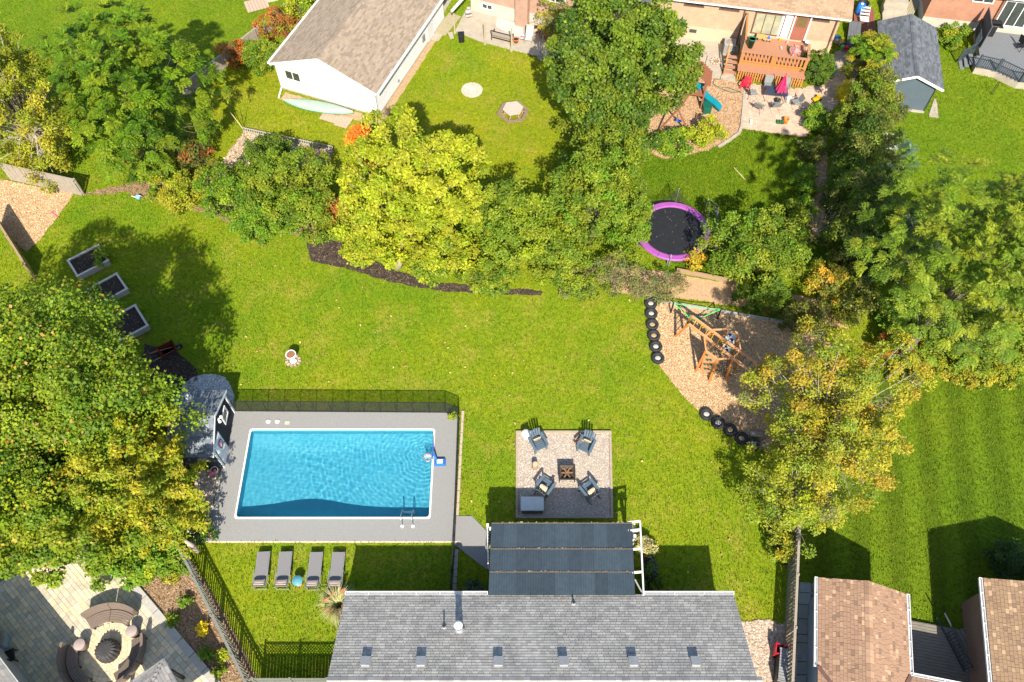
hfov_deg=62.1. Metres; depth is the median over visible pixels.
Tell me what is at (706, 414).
tyre
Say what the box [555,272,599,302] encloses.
leafy shrub
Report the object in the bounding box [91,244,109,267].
bed vegetable
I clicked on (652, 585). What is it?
hosta
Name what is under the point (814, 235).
dead tree
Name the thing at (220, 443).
oval door sign
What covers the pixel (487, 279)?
leafy shrub
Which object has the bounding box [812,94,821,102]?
yellow toy truck
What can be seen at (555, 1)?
window frame
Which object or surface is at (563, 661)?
roof vent
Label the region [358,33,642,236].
lawn
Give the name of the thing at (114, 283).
raised bed
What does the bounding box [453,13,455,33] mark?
patio post
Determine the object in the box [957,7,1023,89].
grey deck
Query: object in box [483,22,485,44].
patio post
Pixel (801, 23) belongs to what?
door
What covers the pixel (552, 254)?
leafy shrub
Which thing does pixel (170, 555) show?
leafy shrub
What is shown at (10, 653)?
black patio seat
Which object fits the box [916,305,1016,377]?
leafy shrub
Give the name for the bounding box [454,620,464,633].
chimney pipe
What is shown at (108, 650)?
covered fire table
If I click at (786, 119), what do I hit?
orange pail
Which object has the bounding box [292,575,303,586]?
round table
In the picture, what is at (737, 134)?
concrete curb
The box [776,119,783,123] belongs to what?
plant tray
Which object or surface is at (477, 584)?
hosta
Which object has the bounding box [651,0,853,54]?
tan brick house
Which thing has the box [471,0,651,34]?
pink brick house
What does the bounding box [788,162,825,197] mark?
leafy shrub
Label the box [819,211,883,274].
hedge tree
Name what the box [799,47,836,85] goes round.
clipped bush
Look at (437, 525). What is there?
pool deck
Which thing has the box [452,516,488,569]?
deck path
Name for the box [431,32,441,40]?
garage step slab
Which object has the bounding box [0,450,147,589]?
maple tree
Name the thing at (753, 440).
tyre
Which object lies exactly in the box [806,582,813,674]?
gravel strip stones
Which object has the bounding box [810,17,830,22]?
window frame
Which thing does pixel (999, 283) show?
honey locust
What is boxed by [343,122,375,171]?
orange sapling
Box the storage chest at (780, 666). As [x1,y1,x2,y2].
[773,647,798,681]
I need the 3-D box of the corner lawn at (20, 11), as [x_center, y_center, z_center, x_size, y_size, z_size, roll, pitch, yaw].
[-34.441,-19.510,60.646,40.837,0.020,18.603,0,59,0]
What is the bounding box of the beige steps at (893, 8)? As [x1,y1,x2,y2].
[880,0,908,19]
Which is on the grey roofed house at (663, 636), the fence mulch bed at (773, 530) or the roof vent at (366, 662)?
the roof vent at (366, 662)
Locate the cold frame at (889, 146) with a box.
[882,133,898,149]
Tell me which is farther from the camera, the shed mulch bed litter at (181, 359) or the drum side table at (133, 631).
the shed mulch bed litter at (181, 359)
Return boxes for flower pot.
[210,466,217,473]
[513,36,518,42]
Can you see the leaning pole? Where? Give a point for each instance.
(539, 57)
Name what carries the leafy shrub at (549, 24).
on the brick house patio at (472, 26)
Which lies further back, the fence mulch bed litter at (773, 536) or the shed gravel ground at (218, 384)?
the shed gravel ground at (218, 384)
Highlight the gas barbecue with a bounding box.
[982,19,1002,36]
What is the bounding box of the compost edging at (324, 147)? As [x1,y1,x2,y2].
[242,127,333,162]
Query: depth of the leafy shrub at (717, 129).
55.51 m
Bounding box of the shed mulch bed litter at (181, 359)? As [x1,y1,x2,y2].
[143,343,198,395]
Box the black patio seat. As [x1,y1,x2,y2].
[4,648,17,661]
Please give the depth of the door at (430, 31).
61.53 m
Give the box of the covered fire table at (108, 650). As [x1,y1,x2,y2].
[94,638,120,663]
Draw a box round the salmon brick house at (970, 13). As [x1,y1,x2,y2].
[917,0,1023,34]
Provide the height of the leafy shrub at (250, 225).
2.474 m
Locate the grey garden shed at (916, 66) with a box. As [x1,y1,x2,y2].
[872,14,943,112]
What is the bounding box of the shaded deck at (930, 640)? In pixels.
[911,620,969,681]
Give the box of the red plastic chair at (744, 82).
[739,75,752,91]
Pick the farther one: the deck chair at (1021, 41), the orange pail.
the deck chair at (1021, 41)
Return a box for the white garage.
[267,0,444,124]
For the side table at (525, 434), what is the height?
0.515 m
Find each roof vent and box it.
[360,656,371,667]
[415,656,426,667]
[493,656,503,667]
[558,656,568,667]
[627,656,638,667]
[689,656,701,667]
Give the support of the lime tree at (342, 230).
on the ground at (538, 390)
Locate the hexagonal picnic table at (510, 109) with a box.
[497,101,528,122]
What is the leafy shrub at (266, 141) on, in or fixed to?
on the lawn at (318, 128)
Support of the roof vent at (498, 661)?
on the grey roofed house at (663, 636)
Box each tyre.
[644,298,656,307]
[645,308,657,318]
[646,319,658,329]
[647,330,659,340]
[649,340,662,351]
[651,352,663,363]
[699,408,713,420]
[711,416,724,428]
[723,423,736,435]
[734,431,748,444]
[746,437,760,450]
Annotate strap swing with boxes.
[670,302,721,320]
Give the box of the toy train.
[763,36,770,41]
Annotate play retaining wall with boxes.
[676,268,746,284]
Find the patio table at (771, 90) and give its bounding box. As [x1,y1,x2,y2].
[765,85,787,103]
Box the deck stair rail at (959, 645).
[936,613,973,671]
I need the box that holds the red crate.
[772,642,787,657]
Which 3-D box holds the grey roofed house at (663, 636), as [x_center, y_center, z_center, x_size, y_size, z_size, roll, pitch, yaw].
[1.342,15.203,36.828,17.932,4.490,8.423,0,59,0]
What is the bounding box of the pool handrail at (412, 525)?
[400,509,414,527]
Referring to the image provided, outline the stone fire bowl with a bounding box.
[528,22,538,33]
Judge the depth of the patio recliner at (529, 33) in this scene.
61.56 m
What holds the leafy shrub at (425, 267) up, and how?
on the ground at (538, 390)
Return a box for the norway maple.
[543,0,705,149]
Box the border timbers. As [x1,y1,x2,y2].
[648,297,797,325]
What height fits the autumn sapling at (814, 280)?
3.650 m
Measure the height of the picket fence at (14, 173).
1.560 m
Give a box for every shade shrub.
[852,226,938,283]
[889,196,951,250]
[981,538,1023,580]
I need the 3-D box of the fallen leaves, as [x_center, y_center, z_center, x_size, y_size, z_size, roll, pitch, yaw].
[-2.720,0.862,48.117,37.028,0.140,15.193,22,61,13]
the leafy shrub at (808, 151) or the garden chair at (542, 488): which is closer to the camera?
the garden chair at (542, 488)
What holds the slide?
on the playset chip ground at (698, 116)
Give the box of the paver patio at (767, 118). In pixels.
[741,75,851,136]
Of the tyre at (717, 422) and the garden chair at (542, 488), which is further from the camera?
the tyre at (717, 422)
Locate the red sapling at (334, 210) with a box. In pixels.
[322,191,345,224]
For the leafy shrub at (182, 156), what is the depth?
54.27 m
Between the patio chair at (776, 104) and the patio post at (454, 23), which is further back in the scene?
the patio post at (454, 23)
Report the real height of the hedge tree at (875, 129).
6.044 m
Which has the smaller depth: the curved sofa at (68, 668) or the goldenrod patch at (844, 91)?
the curved sofa at (68, 668)
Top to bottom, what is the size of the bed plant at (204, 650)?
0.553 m
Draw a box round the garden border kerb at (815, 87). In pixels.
[802,63,836,89]
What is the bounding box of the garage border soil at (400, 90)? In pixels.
[280,40,434,123]
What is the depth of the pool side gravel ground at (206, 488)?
44.14 m
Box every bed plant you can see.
[161,568,179,585]
[163,611,180,628]
[172,560,189,576]
[175,594,193,608]
[195,620,208,637]
[197,646,215,662]
[209,663,228,680]
[215,646,231,664]
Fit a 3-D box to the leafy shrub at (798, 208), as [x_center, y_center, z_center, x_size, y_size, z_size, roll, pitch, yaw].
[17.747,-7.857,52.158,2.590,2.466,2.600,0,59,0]
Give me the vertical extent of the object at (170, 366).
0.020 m
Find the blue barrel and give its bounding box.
[855,2,865,15]
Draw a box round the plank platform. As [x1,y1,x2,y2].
[319,113,352,128]
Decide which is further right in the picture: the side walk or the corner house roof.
the side walk
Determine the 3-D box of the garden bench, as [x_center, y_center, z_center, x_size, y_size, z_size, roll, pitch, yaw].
[-0.706,-22.183,61.694,1.540,1.002,0.762,18,60,11]
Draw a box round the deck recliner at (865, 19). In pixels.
[859,7,870,21]
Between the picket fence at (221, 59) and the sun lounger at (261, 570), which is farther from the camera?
the picket fence at (221, 59)
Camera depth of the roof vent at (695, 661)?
35.50 m
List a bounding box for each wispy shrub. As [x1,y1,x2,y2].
[572,249,645,298]
[627,270,690,304]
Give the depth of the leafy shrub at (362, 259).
50.42 m
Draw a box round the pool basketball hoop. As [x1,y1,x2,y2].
[423,443,445,465]
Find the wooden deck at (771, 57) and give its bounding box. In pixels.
[723,13,810,87]
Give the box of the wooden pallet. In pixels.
[244,0,269,12]
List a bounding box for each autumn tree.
[736,434,851,558]
[737,314,937,529]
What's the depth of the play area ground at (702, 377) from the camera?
48.14 m
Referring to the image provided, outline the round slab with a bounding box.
[461,82,482,97]
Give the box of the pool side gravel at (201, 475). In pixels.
[183,468,219,542]
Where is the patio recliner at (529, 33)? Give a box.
[524,24,533,43]
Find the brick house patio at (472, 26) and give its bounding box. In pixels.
[456,7,619,75]
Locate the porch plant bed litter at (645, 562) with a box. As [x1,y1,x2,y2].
[642,546,658,590]
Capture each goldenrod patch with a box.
[833,79,851,102]
[868,329,926,360]
[885,345,966,386]
[943,356,1023,390]
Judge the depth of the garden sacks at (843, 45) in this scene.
61.50 m
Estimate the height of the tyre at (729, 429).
0.220 m
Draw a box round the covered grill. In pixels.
[0,630,9,648]
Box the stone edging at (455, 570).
[453,549,458,590]
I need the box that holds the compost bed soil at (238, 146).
[223,132,330,168]
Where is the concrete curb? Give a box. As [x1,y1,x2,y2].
[717,88,745,147]
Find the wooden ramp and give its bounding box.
[435,12,460,35]
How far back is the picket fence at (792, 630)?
39.89 m
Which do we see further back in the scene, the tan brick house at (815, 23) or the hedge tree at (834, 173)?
the tan brick house at (815, 23)
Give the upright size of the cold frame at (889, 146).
0.440 m
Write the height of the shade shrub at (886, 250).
2.971 m
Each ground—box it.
[0,0,1023,677]
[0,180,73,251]
[184,468,219,539]
[198,374,234,400]
[647,302,843,450]
[648,77,742,158]
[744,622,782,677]
[810,139,827,232]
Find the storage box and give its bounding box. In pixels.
[521,496,543,513]
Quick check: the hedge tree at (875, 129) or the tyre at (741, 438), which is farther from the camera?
the hedge tree at (875, 129)
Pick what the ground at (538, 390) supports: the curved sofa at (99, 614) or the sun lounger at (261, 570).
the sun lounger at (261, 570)
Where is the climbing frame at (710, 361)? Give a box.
[674,315,759,391]
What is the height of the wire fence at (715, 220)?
1.100 m
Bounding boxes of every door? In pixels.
[215,433,228,461]
[427,18,433,40]
[789,15,810,40]
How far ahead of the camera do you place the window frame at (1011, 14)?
60.92 m
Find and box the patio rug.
[496,17,522,36]
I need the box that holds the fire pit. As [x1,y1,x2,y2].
[558,464,575,482]
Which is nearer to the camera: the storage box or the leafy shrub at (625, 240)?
the storage box
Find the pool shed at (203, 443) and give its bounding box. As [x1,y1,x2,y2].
[167,390,234,467]
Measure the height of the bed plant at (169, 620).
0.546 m
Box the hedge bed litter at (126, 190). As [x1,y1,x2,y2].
[78,175,321,236]
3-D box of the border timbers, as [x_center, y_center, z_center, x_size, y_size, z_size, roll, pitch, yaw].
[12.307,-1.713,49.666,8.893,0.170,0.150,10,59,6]
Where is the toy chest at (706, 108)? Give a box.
[701,101,711,113]
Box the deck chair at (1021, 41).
[1015,34,1023,51]
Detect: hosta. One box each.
[464,578,488,591]
[639,577,662,593]
[643,558,658,578]
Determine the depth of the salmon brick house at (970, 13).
61.43 m
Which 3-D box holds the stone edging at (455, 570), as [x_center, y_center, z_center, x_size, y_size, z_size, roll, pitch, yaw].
[-2.772,11.250,41.812,0.170,0.120,2.007,1,59,1]
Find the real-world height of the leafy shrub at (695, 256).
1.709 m
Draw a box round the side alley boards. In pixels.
[847,21,861,47]
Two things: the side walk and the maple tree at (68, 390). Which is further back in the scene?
the side walk
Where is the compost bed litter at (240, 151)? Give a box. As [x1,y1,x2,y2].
[210,132,329,177]
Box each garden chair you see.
[528,427,548,453]
[533,475,556,499]
[576,429,596,455]
[578,478,601,504]
[789,44,800,56]
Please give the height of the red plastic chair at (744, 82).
0.771 m
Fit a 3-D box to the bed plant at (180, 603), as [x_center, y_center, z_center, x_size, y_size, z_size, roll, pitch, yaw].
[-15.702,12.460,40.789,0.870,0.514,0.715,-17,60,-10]
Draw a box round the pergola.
[489,520,643,594]
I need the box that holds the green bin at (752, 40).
[748,36,756,48]
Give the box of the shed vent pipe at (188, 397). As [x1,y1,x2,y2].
[185,394,196,406]
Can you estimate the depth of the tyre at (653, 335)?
48.72 m
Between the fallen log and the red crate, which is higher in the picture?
the fallen log
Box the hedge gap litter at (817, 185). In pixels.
[810,135,827,231]
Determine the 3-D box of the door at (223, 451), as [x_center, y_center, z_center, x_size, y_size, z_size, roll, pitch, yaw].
[-15.035,5.573,44.187,0.090,1.920,0.840,0,59,0]
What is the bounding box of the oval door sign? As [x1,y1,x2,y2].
[219,439,222,447]
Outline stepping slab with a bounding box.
[448,32,453,38]
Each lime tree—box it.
[331,183,405,254]
[336,103,491,269]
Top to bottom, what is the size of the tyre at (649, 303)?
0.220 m
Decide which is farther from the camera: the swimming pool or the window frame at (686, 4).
the window frame at (686, 4)
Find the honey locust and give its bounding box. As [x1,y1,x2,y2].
[842,145,1023,369]
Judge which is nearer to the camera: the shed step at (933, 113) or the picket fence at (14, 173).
the picket fence at (14, 173)
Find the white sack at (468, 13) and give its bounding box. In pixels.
[465,7,471,17]
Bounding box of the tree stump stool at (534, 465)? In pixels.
[532,462,537,469]
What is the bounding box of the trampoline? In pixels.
[637,188,709,266]
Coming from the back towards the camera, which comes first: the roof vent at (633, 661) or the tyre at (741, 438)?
the tyre at (741, 438)
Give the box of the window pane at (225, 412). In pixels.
[223,409,226,420]
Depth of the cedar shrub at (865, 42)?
57.28 m
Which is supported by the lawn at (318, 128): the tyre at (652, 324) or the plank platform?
the plank platform
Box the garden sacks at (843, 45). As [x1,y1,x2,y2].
[834,35,848,50]
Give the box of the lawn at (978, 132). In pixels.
[843,28,1023,279]
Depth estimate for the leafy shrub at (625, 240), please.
49.78 m
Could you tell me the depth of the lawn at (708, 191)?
55.08 m
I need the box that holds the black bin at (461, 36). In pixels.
[458,31,464,42]
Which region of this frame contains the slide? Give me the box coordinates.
[696,81,721,110]
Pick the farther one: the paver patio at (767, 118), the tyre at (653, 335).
the paver patio at (767, 118)
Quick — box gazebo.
[130,658,184,681]
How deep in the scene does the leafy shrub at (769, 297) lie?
48.60 m
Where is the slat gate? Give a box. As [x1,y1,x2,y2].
[486,523,488,568]
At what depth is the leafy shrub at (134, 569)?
40.55 m
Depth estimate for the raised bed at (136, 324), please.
48.90 m
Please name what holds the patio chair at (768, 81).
on the paver patio at (767, 118)
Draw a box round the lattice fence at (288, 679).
[242,677,326,681]
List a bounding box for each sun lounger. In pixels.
[251,551,270,590]
[274,551,292,589]
[304,552,322,590]
[327,552,345,589]
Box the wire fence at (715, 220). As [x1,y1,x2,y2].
[705,198,718,269]
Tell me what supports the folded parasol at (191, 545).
on the ground at (538, 390)
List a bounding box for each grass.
[314,578,354,630]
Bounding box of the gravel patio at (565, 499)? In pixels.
[516,431,612,518]
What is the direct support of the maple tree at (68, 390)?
on the ground at (538, 390)
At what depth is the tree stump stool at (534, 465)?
44.28 m
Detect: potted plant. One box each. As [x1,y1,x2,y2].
[187,520,219,547]
[447,412,459,420]
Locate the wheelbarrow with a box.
[149,340,182,361]
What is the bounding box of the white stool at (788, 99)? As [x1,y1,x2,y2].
[785,95,791,102]
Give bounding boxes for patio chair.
[747,85,758,99]
[752,100,765,115]
[762,74,773,91]
[769,100,782,113]
[783,76,791,92]
[790,93,805,109]
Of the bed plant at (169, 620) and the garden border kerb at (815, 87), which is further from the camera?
the garden border kerb at (815, 87)
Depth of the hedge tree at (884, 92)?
53.83 m
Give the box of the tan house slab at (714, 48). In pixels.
[675,37,738,81]
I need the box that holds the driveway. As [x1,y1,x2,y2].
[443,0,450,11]
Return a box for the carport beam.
[451,0,462,11]
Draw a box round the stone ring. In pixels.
[710,57,721,65]
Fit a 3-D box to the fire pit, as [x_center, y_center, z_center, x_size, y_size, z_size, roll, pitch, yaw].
[2.849,6.888,44.181,0.860,0.460,0.860,0,59,0]
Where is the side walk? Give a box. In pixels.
[828,50,858,107]
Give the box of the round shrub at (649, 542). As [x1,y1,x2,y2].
[635,534,658,557]
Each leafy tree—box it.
[460,174,558,269]
[541,141,653,263]
[556,87,652,181]
[695,202,812,305]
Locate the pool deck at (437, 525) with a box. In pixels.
[208,411,457,540]
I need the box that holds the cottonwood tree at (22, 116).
[0,11,86,193]
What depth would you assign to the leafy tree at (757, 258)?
48.06 m
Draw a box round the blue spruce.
[873,137,920,181]
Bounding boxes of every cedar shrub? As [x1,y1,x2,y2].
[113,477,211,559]
[838,29,898,81]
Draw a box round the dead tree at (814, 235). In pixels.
[805,205,839,244]
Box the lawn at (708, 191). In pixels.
[641,129,828,278]
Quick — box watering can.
[132,194,141,199]
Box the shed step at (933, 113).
[929,99,938,117]
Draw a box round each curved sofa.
[56,642,92,681]
[80,602,137,629]
[113,633,147,681]
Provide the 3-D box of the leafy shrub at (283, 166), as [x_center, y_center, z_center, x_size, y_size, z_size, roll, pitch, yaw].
[-13.820,-9.816,52.046,6.021,4.698,4.526,0,59,0]
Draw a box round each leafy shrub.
[83,531,188,591]
[136,524,189,573]
[144,167,208,217]
[166,135,219,176]
[192,160,275,232]
[229,204,289,244]
[233,145,335,219]
[241,35,280,76]
[242,132,294,168]
[260,185,339,246]
[277,0,312,23]
[337,237,379,268]
[399,230,479,288]
[461,255,521,298]
[527,226,592,287]
[536,0,569,41]
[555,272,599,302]
[605,193,654,252]
[646,126,694,159]
[681,246,707,272]
[688,114,729,148]
[730,275,796,319]
[764,527,797,564]
[777,193,819,228]
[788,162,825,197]
[794,134,826,163]
[800,101,827,132]
[875,296,960,360]
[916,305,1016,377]
[937,21,971,51]
[973,295,1023,370]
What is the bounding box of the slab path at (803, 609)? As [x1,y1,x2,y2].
[796,582,810,681]
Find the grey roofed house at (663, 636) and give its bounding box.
[327,591,762,681]
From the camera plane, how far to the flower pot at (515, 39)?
61.78 m
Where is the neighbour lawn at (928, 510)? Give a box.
[796,374,1023,680]
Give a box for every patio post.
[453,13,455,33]
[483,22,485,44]
[541,35,543,59]
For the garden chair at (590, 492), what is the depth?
43.41 m
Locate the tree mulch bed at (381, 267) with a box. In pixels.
[307,239,542,294]
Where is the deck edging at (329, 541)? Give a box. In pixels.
[205,541,459,542]
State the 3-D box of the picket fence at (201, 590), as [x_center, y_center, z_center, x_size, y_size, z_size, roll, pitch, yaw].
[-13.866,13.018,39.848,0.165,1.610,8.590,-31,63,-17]
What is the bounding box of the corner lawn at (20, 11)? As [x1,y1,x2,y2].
[0,0,306,155]
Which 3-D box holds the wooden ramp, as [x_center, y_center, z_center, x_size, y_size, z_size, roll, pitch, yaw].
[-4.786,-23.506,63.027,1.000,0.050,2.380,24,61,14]
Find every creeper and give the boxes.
[213,38,257,68]
[251,5,299,41]
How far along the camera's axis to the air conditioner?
60.87 m
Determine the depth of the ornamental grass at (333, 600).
40.35 m
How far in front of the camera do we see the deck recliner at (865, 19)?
62.16 m
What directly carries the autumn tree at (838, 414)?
on the ground at (538, 390)
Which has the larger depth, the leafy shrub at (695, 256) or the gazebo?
the leafy shrub at (695, 256)
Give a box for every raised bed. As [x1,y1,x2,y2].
[66,244,111,279]
[87,272,129,302]
[108,304,150,341]
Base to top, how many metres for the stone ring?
0.160 m
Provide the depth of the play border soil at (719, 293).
50.56 m
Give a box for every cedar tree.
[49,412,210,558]
[91,359,177,445]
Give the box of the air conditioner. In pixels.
[722,38,735,54]
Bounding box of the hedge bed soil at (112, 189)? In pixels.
[79,176,320,238]
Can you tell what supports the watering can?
on the ground at (538, 390)
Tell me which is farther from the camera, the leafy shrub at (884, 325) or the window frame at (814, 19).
the window frame at (814, 19)
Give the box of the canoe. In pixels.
[283,99,353,113]
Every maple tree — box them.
[0,271,208,536]
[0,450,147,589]
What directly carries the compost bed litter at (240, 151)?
on the compost bed soil at (238, 146)
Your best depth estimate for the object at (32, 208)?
53.78 m
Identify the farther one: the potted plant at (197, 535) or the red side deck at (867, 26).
the red side deck at (867, 26)
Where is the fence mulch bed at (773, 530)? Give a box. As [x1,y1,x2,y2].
[766,516,792,564]
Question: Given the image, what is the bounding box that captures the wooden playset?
[656,61,712,131]
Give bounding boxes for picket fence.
[0,163,84,195]
[0,222,35,279]
[173,540,251,681]
[180,26,258,98]
[254,0,303,36]
[784,524,801,681]
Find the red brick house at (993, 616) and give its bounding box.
[961,577,1023,681]
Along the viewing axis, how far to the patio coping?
40.09 m
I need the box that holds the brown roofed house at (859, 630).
[807,576,957,681]
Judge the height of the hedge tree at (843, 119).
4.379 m
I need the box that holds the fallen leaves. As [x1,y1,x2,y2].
[175,234,761,582]
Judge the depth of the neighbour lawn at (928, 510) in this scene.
43.47 m
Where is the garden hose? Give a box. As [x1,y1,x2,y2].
[713,63,740,92]
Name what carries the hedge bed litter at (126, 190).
on the hedge bed soil at (112, 189)
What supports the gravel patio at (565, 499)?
on the ground at (538, 390)
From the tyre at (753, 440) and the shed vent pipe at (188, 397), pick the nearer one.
the shed vent pipe at (188, 397)
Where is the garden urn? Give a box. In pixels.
[285,350,300,366]
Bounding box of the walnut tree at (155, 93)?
[34,0,235,197]
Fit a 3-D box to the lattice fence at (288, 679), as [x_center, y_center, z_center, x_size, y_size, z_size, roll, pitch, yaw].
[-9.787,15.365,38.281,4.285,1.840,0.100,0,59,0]
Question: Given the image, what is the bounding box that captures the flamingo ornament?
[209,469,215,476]
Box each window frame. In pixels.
[221,405,228,424]
[283,68,301,82]
[481,2,492,10]
[549,0,565,4]
[684,2,703,7]
[687,27,697,33]
[719,6,739,11]
[750,12,786,36]
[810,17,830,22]
[972,0,994,3]
[996,0,1023,27]
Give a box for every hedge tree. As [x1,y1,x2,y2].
[818,151,872,216]
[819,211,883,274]
[822,96,875,157]
[826,164,906,246]
[830,106,907,185]
[835,55,910,126]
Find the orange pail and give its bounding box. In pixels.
[784,116,788,123]
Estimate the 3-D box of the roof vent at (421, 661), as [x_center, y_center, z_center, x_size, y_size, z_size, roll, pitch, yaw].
[-3.813,13.406,35.617,0.460,0.203,0.510,-1,35,0]
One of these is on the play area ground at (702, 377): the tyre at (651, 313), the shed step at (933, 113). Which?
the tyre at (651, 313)
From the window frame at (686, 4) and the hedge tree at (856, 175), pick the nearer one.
the hedge tree at (856, 175)
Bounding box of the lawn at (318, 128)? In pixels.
[150,57,375,209]
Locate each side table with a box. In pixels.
[73,638,88,651]
[125,625,140,638]
[521,429,530,439]
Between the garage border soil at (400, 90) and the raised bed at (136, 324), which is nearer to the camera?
the raised bed at (136, 324)
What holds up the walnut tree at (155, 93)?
on the ground at (538, 390)
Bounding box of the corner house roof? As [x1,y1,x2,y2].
[0,648,29,681]
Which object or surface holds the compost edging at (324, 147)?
on the compost bed soil at (238, 146)
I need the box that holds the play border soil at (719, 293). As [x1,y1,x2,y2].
[611,267,849,329]
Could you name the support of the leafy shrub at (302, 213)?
on the hedge bed soil at (112, 189)
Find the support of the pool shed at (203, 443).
on the pool deck at (437, 525)
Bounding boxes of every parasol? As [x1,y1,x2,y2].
[184,540,201,554]
[774,73,786,102]
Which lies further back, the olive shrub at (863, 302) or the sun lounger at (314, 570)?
the olive shrub at (863, 302)
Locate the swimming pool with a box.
[234,428,434,518]
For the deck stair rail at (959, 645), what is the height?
0.950 m
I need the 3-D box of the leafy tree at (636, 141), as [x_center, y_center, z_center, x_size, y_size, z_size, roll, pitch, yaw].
[5.705,-12.331,52.434,5.966,6.666,5.550,0,59,0]
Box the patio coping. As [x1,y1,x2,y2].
[131,585,219,681]
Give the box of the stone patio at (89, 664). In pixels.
[0,551,207,681]
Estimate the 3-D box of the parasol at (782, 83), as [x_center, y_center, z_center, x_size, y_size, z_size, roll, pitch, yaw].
[18.355,-17.267,57.790,0.750,2.400,0.750,0,59,0]
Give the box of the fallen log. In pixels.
[749,430,765,437]
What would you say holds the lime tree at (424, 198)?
on the ground at (538, 390)
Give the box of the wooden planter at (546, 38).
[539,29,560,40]
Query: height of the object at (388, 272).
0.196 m
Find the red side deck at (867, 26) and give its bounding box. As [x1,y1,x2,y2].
[853,7,874,57]
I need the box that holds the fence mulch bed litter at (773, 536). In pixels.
[765,510,795,564]
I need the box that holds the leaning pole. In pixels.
[537,30,543,59]
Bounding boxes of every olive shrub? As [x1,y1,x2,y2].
[777,298,832,334]
[818,275,887,328]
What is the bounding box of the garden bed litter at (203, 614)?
[141,557,257,681]
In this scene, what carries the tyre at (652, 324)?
on the play area ground at (702, 377)
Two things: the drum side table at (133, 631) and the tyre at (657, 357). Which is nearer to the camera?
the drum side table at (133, 631)
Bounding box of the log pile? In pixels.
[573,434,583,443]
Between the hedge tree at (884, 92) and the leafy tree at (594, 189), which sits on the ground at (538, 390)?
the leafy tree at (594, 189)
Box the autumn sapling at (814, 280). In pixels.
[803,257,851,303]
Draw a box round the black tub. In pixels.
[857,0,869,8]
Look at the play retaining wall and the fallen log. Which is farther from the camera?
the play retaining wall
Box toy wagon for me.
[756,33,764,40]
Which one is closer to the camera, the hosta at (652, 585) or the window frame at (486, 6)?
the hosta at (652, 585)
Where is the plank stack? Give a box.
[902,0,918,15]
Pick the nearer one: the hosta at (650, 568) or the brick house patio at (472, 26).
the hosta at (650, 568)
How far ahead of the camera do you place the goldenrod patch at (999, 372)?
46.56 m
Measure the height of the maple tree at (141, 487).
8.833 m
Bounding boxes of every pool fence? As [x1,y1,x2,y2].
[229,401,457,417]
[449,408,459,590]
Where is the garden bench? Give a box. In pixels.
[490,28,513,44]
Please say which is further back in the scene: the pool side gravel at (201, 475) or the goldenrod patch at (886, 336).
the goldenrod patch at (886, 336)

